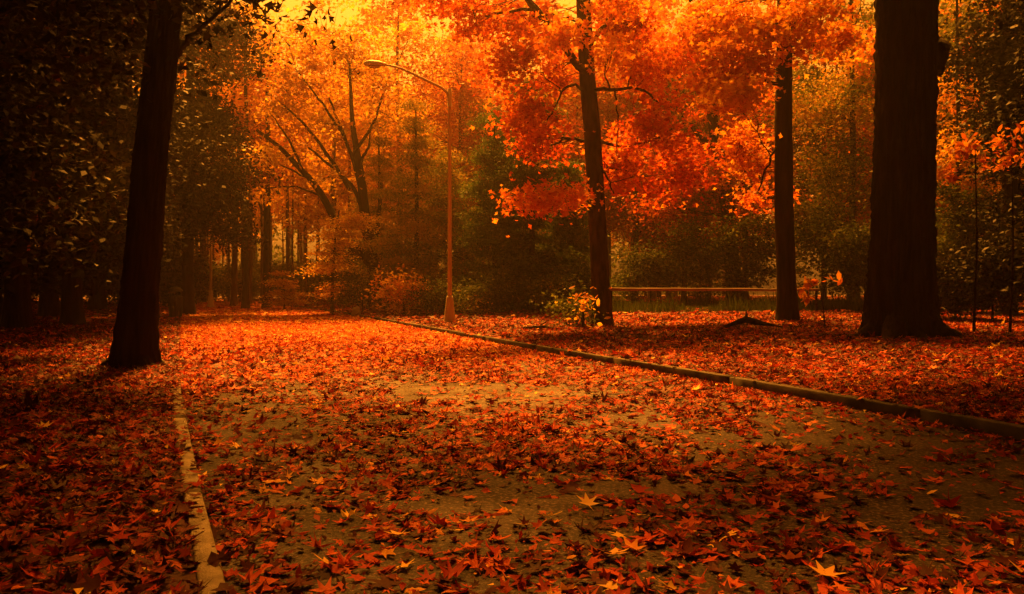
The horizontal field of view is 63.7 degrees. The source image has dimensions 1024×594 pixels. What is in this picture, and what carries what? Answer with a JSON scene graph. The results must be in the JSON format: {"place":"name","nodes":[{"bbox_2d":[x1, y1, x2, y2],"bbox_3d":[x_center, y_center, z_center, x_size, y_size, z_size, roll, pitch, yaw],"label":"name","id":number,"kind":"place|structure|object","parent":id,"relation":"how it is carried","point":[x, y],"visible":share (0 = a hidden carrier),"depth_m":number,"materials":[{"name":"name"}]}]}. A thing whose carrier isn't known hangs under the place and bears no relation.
{"place":"outdoors","nodes":[
{"label":"outdoors","id":0,"kind":"place"},
{"bbox_2d":[0,322,197,593],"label":"verge","id":1,"kind":"structure","parent":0,"point":[186,574],"depth_m":4.54,"materials":[{"name":"soil"}]},
{"bbox_2d":[0,35,129,319],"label":"tree","id":2,"kind":"object","parent":1,"relation":"on","point":[41,282],"visible":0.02,"depth_m":29.99,"materials":[{"name":"green plant"}]},
{"bbox_2d":[0,0,190,292],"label":"tree","id":3,"kind":"object","parent":1,"relation":"on","point":[67,169],"visible":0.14,"depth_m":22.52,"materials":[{"name":"green plant"}]},
{"bbox_2d":[3,20,207,316],"bbox_3d":[-20.172,-7.178,36.260,11.646,16.827,12.448,0,1,20],"label":"tree","id":4,"kind":"object","parent":1,"relation":"on","point":[49,301],"depth_m":35.76,"materials":[{"name":"green plant"}]},
{"bbox_2d":[58,263,161,304],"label":"understorey bush","id":5,"kind":"object","parent":1,"relation":"on","point":[115,290],"visible":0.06,"depth_m":57.36,"materials":[{"name":"green plant"}]},
{"bbox_2d":[0,2,239,328],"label":"tree","id":6,"kind":"object","parent":1,"relation":"on","point":[17,309],"visible":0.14,"depth_m":25.87,"materials":[{"name":"green plant"}]},
{"bbox_2d":[0,0,272,307],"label":"tree","id":7,"kind":"object","parent":1,"relation":"on","point":[20,172],"visible":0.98,"depth_m":15.10,"materials":[{"name":"green plant"}]},
{"bbox_2d":[0,2,280,325],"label":"tree","id":8,"kind":"object","parent":1,"relation":"on","point":[72,312],"visible":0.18,"depth_m":28.62,"materials":[{"name":"green plant"}]},
{"bbox_2d":[87,61,199,309],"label":"tree","id":9,"kind":"object","parent":1,"relation":"on","point":[98,301],"depth_m":45.69,"materials":[{"name":"green plant"}]},
{"bbox_2d":[85,109,219,295],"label":"tree","id":10,"kind":"object","parent":1,"relation":"on","point":[168,267],"visible":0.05,"depth_m":55.78,"materials":[{"name":"green plant"}]},
{"bbox_2d":[168,286,182,316],"bbox_3d":[-14.686,0.281,35.957,0.644,1.516,0.635,0,1,0],"label":"litter bin","id":11,"kind":"object","parent":1,"relation":"on","point":[175,301],"visible":0.97,"depth_m":35.74,"materials":[{"name":"metal"}]},
{"bbox_2d":[0,0,362,369],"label":"tree","id":12,"kind":"object","parent":1,"relation":"on","point":[136,337],"visible":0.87,"depth_m":14.31,"materials":[{"name":"brown plant"}]},
{"bbox_2d":[2,295,1020,326],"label":"ground","id":13,"kind":"structure","parent":0,"point":[613,295],"depth_m":138.60,"materials":[{"name":"soil"}]},
{"bbox_2d":[159,259,214,305],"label":"understorey bush","id":14,"kind":"object","parent":13,"relation":"on","point":[176,282],"visible":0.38,"depth_m":56.98,"materials":[{"name":"green plant"}]},
{"bbox_2d":[112,0,293,314],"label":"tree","id":15,"kind":"object","parent":13,"relation":"on","point":[191,226],"visible":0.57,"depth_m":40.92,"materials":[{"name":"green plant"}]},
{"bbox_2d":[195,258,228,301],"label":"understorey bush","id":16,"kind":"object","parent":13,"relation":"on","point":[216,279],"visible":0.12,"depth_m":73.01,"materials":[{"name":"green plant"}]},
{"bbox_2d":[195,262,240,301],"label":"understorey bush","id":17,"kind":"object","parent":13,"relation":"on","point":[222,271],"visible":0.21,"depth_m":74.76,"materials":[{"name":"green plant"}]},
{"bbox_2d":[177,6,304,305],"bbox_3d":[-20.556,-10.042,59.956,10.952,22.091,10.593,1,1,37],"label":"tree","id":18,"kind":"object","parent":13,"relation":"on","point":[234,280],"visible":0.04,"depth_m":59.88,"materials":[{"name":"orange plant"}]},
{"bbox_2d":[206,18,301,308],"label":"tree","id":19,"kind":"object","parent":13,"relation":"on","point":[245,301],"visible":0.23,"depth_m":52.79,"materials":[{"name":"orange plant"}]},
{"bbox_2d":[204,19,323,303],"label":"tree","id":20,"kind":"object","parent":13,"relation":"on","point":[250,270],"depth_m":67.58,"materials":[{"name":"orange plant"}]},
{"bbox_2d":[227,32,308,307],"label":"tree","id":21,"kind":"object","parent":13,"relation":"on","point":[266,214],"visible":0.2,"depth_m":54.77,"materials":[{"name":"orange plant"}]},
{"bbox_2d":[287,210,395,312],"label":"tree","id":22,"kind":"object","parent":13,"relation":"on","point":[336,233],"visible":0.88,"depth_m":42.62,"materials":[{"name":"orange plant"}]},
{"bbox_2d":[230,160,1023,297],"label":"woods","id":23,"kind":"object","parent":13,"relation":"on","point":[275,255],"visible":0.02,"depth_m":112.29,"materials":[{"name":"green plant"}]},
{"bbox_2d":[35,0,1020,294],"label":"sky","id":24,"kind":"structure","parent":0,"point":[348,13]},
{"bbox_2d":[110,299,1023,593],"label":"road","id":25,"kind":"structure","parent":0,"point":[872,509],"depth_m":5.68,"materials":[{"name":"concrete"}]},
{"bbox_2d":[171,336,226,593],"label":"kerb","id":26,"kind":"structure","parent":25,"relation":"on","point":[204,547],"depth_m":4.88,"materials":[{"name":"concrete"}]},
{"bbox_2d":[207,160,228,306],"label":"slender tree","id":27,"kind":"object","parent":25,"relation":"on","point":[210,300],"visible":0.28,"depth_m":51.91,"materials":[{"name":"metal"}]},
{"bbox_2d":[256,270,315,308],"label":"bush","id":28,"kind":"object","parent":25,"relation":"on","point":[284,301],"visible":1,"depth_m":51.81,"materials":[{"name":"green plant"}]},
{"bbox_2d":[0,335,1023,593],"bbox_3d":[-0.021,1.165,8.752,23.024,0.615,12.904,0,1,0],"label":"fallen leaves","id":29,"kind":"object","parent":25,"relation":"on","point":[30,564],"depth_m":6.59,"materials":[{"name":"orange plant"}]},
{"bbox_2d":[0,310,1023,365],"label":"fallen leaves","id":30,"kind":"object","parent":25,"relation":"on","point":[44,332],"depth_m":20.04,"materials":[{"name":"orange plant"}]},
{"bbox_2d":[0,343,1023,593],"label":"leaf fragments","id":31,"kind":"object","parent":25,"relation":"on","point":[650,565],"visible":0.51,"depth_m":6.35,"materials":[{"name":"orange plant"}]},
{"bbox_2d":[31,295,1023,323],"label":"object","id":32,"kind":"object","parent":25,"relation":"on","point":[222,311],"visible":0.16,"depth_m":38.26,"materials":[{"name":"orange plant"}]},
{"bbox_2d":[285,305,1023,441],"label":"kerb","id":33,"kind":"structure","parent":25,"relation":"on","point":[1003,429],"depth_m":10.54,"materials":[{"name":"concrete"}]},
{"bbox_2d":[216,296,1023,423],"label":"verge","id":34,"kind":"structure","parent":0,"point":[811,360],"depth_m":15.28,"materials":[{"name":"soil"}]},
{"bbox_2d":[219,263,273,299],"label":"understorey bush","id":35,"kind":"object","parent":34,"relation":"on","point":[255,277],"visible":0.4,"depth_m":72.79,"materials":[{"name":"green plant"}]},
{"bbox_2d":[219,83,291,301],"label":"tree","id":36,"kind":"object","parent":34,"relation":"on","point":[273,210],"visible":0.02,"depth_m":75.43,"materials":[{"name":"orange plant"}]},
{"bbox_2d":[255,126,290,303],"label":"slender tree","id":37,"kind":"object","parent":34,"relation":"on","point":[261,267],"visible":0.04,"depth_m":68.27,"materials":[{"name":"brown plant"}]},
{"bbox_2d":[256,39,320,299],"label":"slender tree","id":38,"kind":"object","parent":34,"relation":"on","point":[287,244],"visible":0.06,"depth_m":62.65,"materials":[{"name":"brown plant"}]},
{"bbox_2d":[274,136,316,299],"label":"slender tree","id":39,"kind":"object","parent":34,"relation":"on","point":[292,263],"visible":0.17,"depth_m":60.88,"materials":[{"name":"brown plant"}]},
{"bbox_2d":[273,261,328,299],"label":"understorey bush","id":40,"kind":"object","parent":34,"relation":"on","point":[299,281],"visible":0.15,"depth_m":71.18,"materials":[{"name":"orange plant"}]},
{"bbox_2d":[285,152,325,302],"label":"slender tree","id":41,"kind":"object","parent":34,"relation":"on","point":[306,276],"visible":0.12,"depth_m":62.95,"materials":[{"name":"brown plant"}]},
{"bbox_2d":[272,136,343,294],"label":"tree","id":42,"kind":"object","parent":34,"relation":"on","point":[279,207],"visible":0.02,"depth_m":83.36,"materials":[{"name":"orange plant"}]},
{"bbox_2d":[262,82,355,299],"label":"tree","id":43,"kind":"object","parent":34,"relation":"on","point":[301,212],"visible":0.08,"depth_m":72.62,"materials":[{"name":"orange plant"}]},
{"bbox_2d":[294,248,346,300],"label":"understorey bush","id":44,"kind":"object","parent":34,"relation":"on","point":[313,281],"visible":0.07,"depth_m":65.51,"materials":[{"name":"orange plant"}]},
{"bbox_2d":[227,0,427,309],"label":"tree","id":45,"kind":"object","parent":34,"relation":"on","point":[294,82],"visible":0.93,"depth_m":44.78,"materials":[{"name":"orange plant"}]},
{"bbox_2d":[252,23,406,297],"bbox_3d":[-13.030,-9.405,60.682,11.463,20.592,12.885,0,1,-30],"label":"tree","id":46,"kind":"object","parent":34,"relation":"on","point":[312,209],"visible":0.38,"depth_m":59.36,"materials":[{"name":"orange plant"}]},
{"bbox_2d":[295,86,364,302],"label":"slender tree","id":47,"kind":"object","parent":34,"relation":"on","point":[343,152],"visible":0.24,"depth_m":60.41,"materials":[{"name":"orange plant"}]},
{"bbox_2d":[309,250,361,301],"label":"understorey bush","id":48,"kind":"object","parent":34,"relation":"on","point":[320,278],"visible":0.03,"depth_m":58.61,"materials":[{"name":"orange plant"}]},
{"bbox_2d":[326,264,397,313],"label":"shrub","id":49,"kind":"object","parent":34,"relation":"on","point":[349,289],"visible":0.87,"depth_m":40.73,"materials":[{"name":"orange plant"}]},
{"bbox_2d":[316,52,407,206],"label":"tree","id":50,"kind":"object","parent":34,"relation":"on","point":[373,131],"visible":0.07,"depth_m":70.60,"materials":[{"name":"orange plant"}]},
{"bbox_2d":[318,244,412,302],"bbox_3d":[-9.270,-1.780,55.982,8.536,5.263,7.334,-1,1,-36],"label":"understorey bush","id":51,"kind":"object","parent":34,"relation":"on","point":[326,278],"visible":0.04,"depth_m":54.08,"materials":[{"name":"orange plant"}]},
{"bbox_2d":[332,116,412,307],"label":"evergreen tree","id":52,"kind":"object","parent":34,"relation":"on","point":[375,161],"visible":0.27,"depth_m":48.61,"materials":[{"name":"green plant"}]},
{"bbox_2d":[359,83,435,242],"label":"tree","id":53,"kind":"object","parent":34,"relation":"on","point":[402,159],"visible":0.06,"depth_m":71.31,"materials":[{"name":"orange plant"}]},
{"bbox_2d":[360,262,437,314],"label":"shrub","id":54,"kind":"object","parent":34,"relation":"on","point":[399,291],"visible":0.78,"depth_m":37.58,"materials":[{"name":"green plant"}]},
{"bbox_2d":[315,0,489,255],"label":"tree","id":55,"kind":"object","parent":34,"relation":"on","point":[366,12],"visible":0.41,"depth_m":56.51,"materials":[{"name":"orange plant"}]},
{"bbox_2d":[340,95,472,312],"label":"evergreen tree","id":56,"kind":"object","parent":34,"relation":"on","point":[416,229],"visible":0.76,"depth_m":42.39,"materials":[{"name":"green plant"}]},
{"bbox_2d":[363,60,455,321],"bbox_3d":[-3.734,-3.834,30.168,3.386,9.644,0.480,0,1,0],"label":"street lamp","id":57,"kind":"object","parent":34,"relation":"on","point":[449,315],"visible":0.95,"depth_m":30.10,"materials":[{"name":"metal"}]},
{"bbox_2d":[397,273,467,315],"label":"shrub","id":58,"kind":"object","parent":34,"relation":"on","point":[433,299],"visible":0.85,"depth_m":36.78,"materials":[{"name":"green plant"}]},
{"bbox_2d":[385,146,485,305],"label":"evergreen tree","id":59,"kind":"object","parent":34,"relation":"on","point":[467,256],"visible":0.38,"depth_m":43.60,"materials":[{"name":"green plant"}]},
{"bbox_2d":[364,22,511,266],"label":"tree","id":60,"kind":"object","parent":34,"relation":"on","point":[463,98],"visible":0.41,"depth_m":54.76,"materials":[{"name":"orange plant"}]},
{"bbox_2d":[390,68,487,242],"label":"tree","id":61,"kind":"object","parent":34,"relation":"on","point":[446,133],"visible":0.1,"depth_m":60.35,"materials":[{"name":"orange plant"}]},
{"bbox_2d":[381,38,502,294],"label":"tree","id":62,"kind":"object","parent":34,"relation":"on","point":[487,78],"visible":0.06,"depth_m":67.34,"materials":[{"name":"orange plant"}]},
{"bbox_2d":[445,287,505,315],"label":"shrub","id":63,"kind":"object","parent":34,"relation":"on","point":[472,307],"visible":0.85,"depth_m":35.79,"materials":[{"name":"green plant"}]},
{"bbox_2d":[432,266,524,314],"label":"shrub","id":64,"kind":"object","parent":34,"relation":"on","point":[476,290],"visible":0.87,"depth_m":36.24,"materials":[{"name":"green plant"}]},
{"bbox_2d":[416,26,542,263],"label":"tree","id":65,"kind":"object","parent":34,"relation":"on","point":[486,43],"visible":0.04,"depth_m":77.17,"materials":[{"name":"orange plant"}]},
{"bbox_2d":[440,109,544,309],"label":"evergreen tree","id":66,"kind":"object","parent":34,"relation":"on","point":[479,185],"visible":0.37,"depth_m":40.25,"materials":[{"name":"green plant"}]},
{"bbox_2d":[454,74,570,250],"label":"tree","id":67,"kind":"object","parent":34,"relation":"on","point":[490,105],"visible":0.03,"depth_m":52.90,"materials":[{"name":"orange plant"}]},
{"bbox_2d":[443,74,613,313],"bbox_3d":[0.360,-4.546,37.975,8.602,11.162,5.504,0,1,0],"label":"evergreen tree","id":68,"kind":"object","parent":34,"relation":"on","point":[555,259],"visible":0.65,"depth_m":37.42,"materials":[{"name":"green plant"}]},
{"bbox_2d":[513,268,590,312],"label":"shrub","id":69,"kind":"object","parent":34,"relation":"on","point":[549,285],"visible":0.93,"depth_m":34.70,"materials":[{"name":"green plant"}]},
{"bbox_2d":[391,0,741,324],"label":"tree","id":70,"kind":"object","parent":34,"relation":"on","point":[620,166],"visible":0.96,"depth_m":26.21,"materials":[{"name":"orange plant"}]},
{"bbox_2d":[529,280,606,326],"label":"shrub","id":71,"kind":"object","parent":34,"relation":"on","point":[571,307],"visible":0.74,"depth_m":25.91,"materials":[{"name":"green plant"}]},
{"bbox_2d":[535,158,629,309],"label":"evergreen tree","id":72,"kind":"object","parent":34,"relation":"on","point":[579,236],"visible":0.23,"depth_m":39.42,"materials":[{"name":"green plant"}]},
{"bbox_2d":[554,286,611,327],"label":"seedling","id":73,"kind":"object","parent":34,"relation":"on","point":[583,305],"visible":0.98,"depth_m":24.88,"materials":[{"name":"orange plant"}]},
{"bbox_2d":[537,49,630,252],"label":"tree","id":74,"kind":"object","parent":34,"relation":"on","point":[568,109],"visible":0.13,"depth_m":54.73,"materials":[{"name":"orange plant"}]},
{"bbox_2d":[538,16,671,279],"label":"tree","id":75,"kind":"object","parent":34,"relation":"on","point":[603,134],"visible":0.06,"depth_m":54.22,"materials":[{"name":"orange plant"}]},
{"bbox_2d":[552,17,708,301],"bbox_3d":[7.524,-8.659,51.894,9.866,18.724,11.209,0,1,33],"label":"tree","id":76,"kind":"object","parent":34,"relation":"on","point":[614,223],"visible":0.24,"depth_m":51.70,"materials":[{"name":"orange plant"}]},
{"bbox_2d":[572,0,704,298],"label":"tree","id":77,"kind":"object","parent":34,"relation":"on","point":[677,2],"visible":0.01,"depth_m":64.64,"materials":[{"name":"orange plant"}]},
{"bbox_2d":[611,196,693,297],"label":"tree","id":78,"kind":"object","parent":34,"relation":"on","point":[626,239],"visible":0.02,"depth_m":71.71,"materials":[{"name":"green plant"}]},
{"bbox_2d":[608,236,704,302],"bbox_3d":[7.110,-1.084,40.949,5.090,3.821,4.386,0,1,0],"label":"thicket shrub","id":79,"kind":"object","parent":34,"relation":"on","point":[642,273],"visible":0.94,"depth_m":40.43,"materials":[{"name":"green plant"}]},
{"bbox_2d":[607,30,769,302],"bbox_3d":[10.961,-7.981,50.124,10.675,17.496,10.959,0,1,0],"label":"tree","id":80,"kind":"object","parent":34,"relation":"on","point":[684,294],"visible":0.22,"depth_m":49.27,"materials":[{"name":"orange plant"}]},
{"bbox_2d":[652,214,745,302],"bbox_3d":[9.557,-1.656,40.679,5.311,4.944,4.509,0,1,0],"label":"thicket shrub","id":81,"kind":"object","parent":34,"relation":"on","point":[702,263],"visible":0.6,"depth_m":40.67,"materials":[{"name":"green plant"}]},
{"bbox_2d":[617,0,804,300],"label":"tree","id":82,"kind":"object","parent":34,"relation":"on","point":[724,190],"visible":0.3,"depth_m":43.15,"materials":[{"name":"orange plant"}]},
{"bbox_2d":[610,287,819,311],"bbox_3d":[7.732,0.314,31.567,8.091,1.388,0.244,0,1,0],"label":"rail fence","id":83,"kind":"object","parent":34,"relation":"on","point":[701,289],"visible":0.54,"depth_m":31.46,"materials":[{"name":"brown wood"}]},
{"bbox_2d":[612,291,863,312],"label":"undergrowth","id":84,"kind":"object","parent":34,"relation":"on","point":[736,304],"visible":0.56,"depth_m":34.32,"materials":[{"name":"green plant"}]},
{"bbox_2d":[693,210,799,301],"bbox_3d":[11.052,-1.662,39.137,5.038,4.934,4.297,0,1,0],"label":"thicket shrub","id":85,"kind":"object","parent":34,"relation":"on","point":[759,254],"visible":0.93,"depth_m":38.80,"materials":[{"name":"green plant"}]},
{"bbox_2d":[676,10,818,300],"bbox_3d":[14.933,-8.874,52.713,10.107,19.182,11.483,0,1,-29],"label":"tree","id":86,"kind":"object","parent":34,"relation":"on","point":[745,210],"visible":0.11,"depth_m":52.05,"materials":[{"name":"orange plant"}]},
{"bbox_2d":[719,311,782,327],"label":"fallen branch","id":87,"kind":"object","parent":34,"relation":"on","point":[747,319],"visible":0.87,"depth_m":22.38,"materials":[{"name":"brown wood"}]},
{"bbox_2d":[649,0,874,320],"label":"tree","id":88,"kind":"object","parent":34,"relation":"on","point":[785,25],"visible":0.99,"depth_m":25.09,"materials":[{"name":"orange plant"}]},
{"bbox_2d":[739,59,836,264],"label":"tree","id":89,"kind":"object","parent":34,"relation":"on","point":[793,174],"visible":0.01,"depth_m":63.11,"materials":[{"name":"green plant"}]},
{"bbox_2d":[728,25,874,301],"bbox_3d":[17.906,-7.614,47.417,10.266,16.826,10.540,-1,1,-40],"label":"tree","id":90,"kind":"object","parent":34,"relation":"on","point":[816,146],"visible":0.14,"depth_m":47.35,"materials":[{"name":"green plant"}]},
{"bbox_2d":[757,0,875,300],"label":"tree","id":91,"kind":"object","parent":34,"relation":"on","point":[847,97],"visible":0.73,"depth_m":38.56,"materials":[{"name":"green plant"}]},
{"bbox_2d":[765,194,867,304],"bbox_3d":[13.645,-1.845,35.697,4.877,5.467,4.189,0,1,-33],"label":"thicket shrub","id":92,"kind":"object","parent":34,"relation":"on","point":[804,234],"visible":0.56,"depth_m":35.57,"materials":[{"name":"green plant"}]},
{"bbox_2d":[798,270,842,327],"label":"seedling","id":93,"kind":"object","parent":34,"relation":"on","point":[805,296],"visible":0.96,"depth_m":22.02,"materials":[{"name":"orange plant"}]},
{"bbox_2d":[689,0,965,340],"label":"tree","id":94,"kind":"object","parent":34,"relation":"on","point":[910,58],"visible":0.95,"depth_m":18.50,"materials":[{"name":"brown plant"}]},
{"bbox_2d":[795,215,870,299],"bbox_3d":[13.883,-1.356,32.917,5.128,4.547,3.547,0,1,0],"label":"thicket shrub","id":95,"kind":"object","parent":34,"relation":"on","point":[859,244],"visible":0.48,"depth_m":32.90,"materials":[{"name":"green plant"}]},
{"bbox_2d":[797,19,942,250],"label":"tree","id":96,"kind":"object","parent":34,"relation":"on","point":[867,136],"visible":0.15,"depth_m":44.40,"materials":[{"name":"green plant"}]},
{"bbox_2d":[835,21,984,256],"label":"tree","id":97,"kind":"object","parent":34,"relation":"on","point":[867,205],"visible":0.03,"depth_m":43.82,"materials":[{"name":"green plant"}]},
{"bbox_2d":[857,0,1001,304],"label":"tree","id":98,"kind":"object","parent":34,"relation":"on","point":[950,28],"visible":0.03,"depth_m":39.47,"materials":[{"name":"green plant"}]},
{"bbox_2d":[935,180,1000,312],"bbox_3d":[17.194,-1.812,31.100,4.517,5.489,4.084,0,1,0],"label":"thicket shrub","id":99,"kind":"object","parent":34,"relation":"on","point":[955,227],"visible":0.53,"depth_m":30.75,"materials":[{"name":"green plant"}]},
{"bbox_2d":[938,130,1004,333],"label":"sapling","id":100,"kind":"object","parent":34,"relation":"on","point":[951,177],"visible":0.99,"depth_m":18.97,"materials":[{"name":"orange plant"}]},
{"bbox_2d":[936,244,1015,319],"bbox_3d":[13.776,-0.344,25.164,3.292,2.637,3.453,0,1,0],"label":"thicket shrub","id":101,"kind":"object","parent":34,"relation":"on","point":[944,270],"visible":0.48,"depth_m":24.87,"materials":[{"name":"green plant"}]},
{"bbox_2d":[935,0,1023,306],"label":"tree","id":102,"kind":"object","parent":34,"relation":"on","point":[944,151],"visible":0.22,"depth_m":32.85,"materials":[{"name":"green plant"}]},
{"bbox_2d":[936,0,1023,316],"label":"tree","id":103,"kind":"object","parent":34,"relation":"on","point":[967,62],"visible":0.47,"depth_m":27.83,"materials":[{"name":"green plant"}]},
{"bbox_2d":[937,0,1023,301],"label":"tree","id":104,"kind":"object","parent":34,"relation":"on","point":[1009,118],"visible":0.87,"depth_m":22.52,"materials":[{"name":"green plant"}]},
{"bbox_2d":[937,229,1023,320],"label":"thicket shrub","id":105,"kind":"object","parent":34,"relation":"on","point":[988,275],"visible":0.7,"depth_m":23.85,"materials":[{"name":"green plant"}]},
{"bbox_2d":[957,162,1023,311],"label":"thicket shrub","id":106,"kind":"object","parent":34,"relation":"on","point":[997,201],"visible":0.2,"depth_m":29.00,"materials":[{"name":"green plant"}]},
{"bbox_2d":[984,121,1023,331],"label":"sapling","id":107,"kind":"object","parent":34,"relation":"on","point":[1008,153],"visible":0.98,"depth_m":18.98,"materials":[{"name":"orange plant"}]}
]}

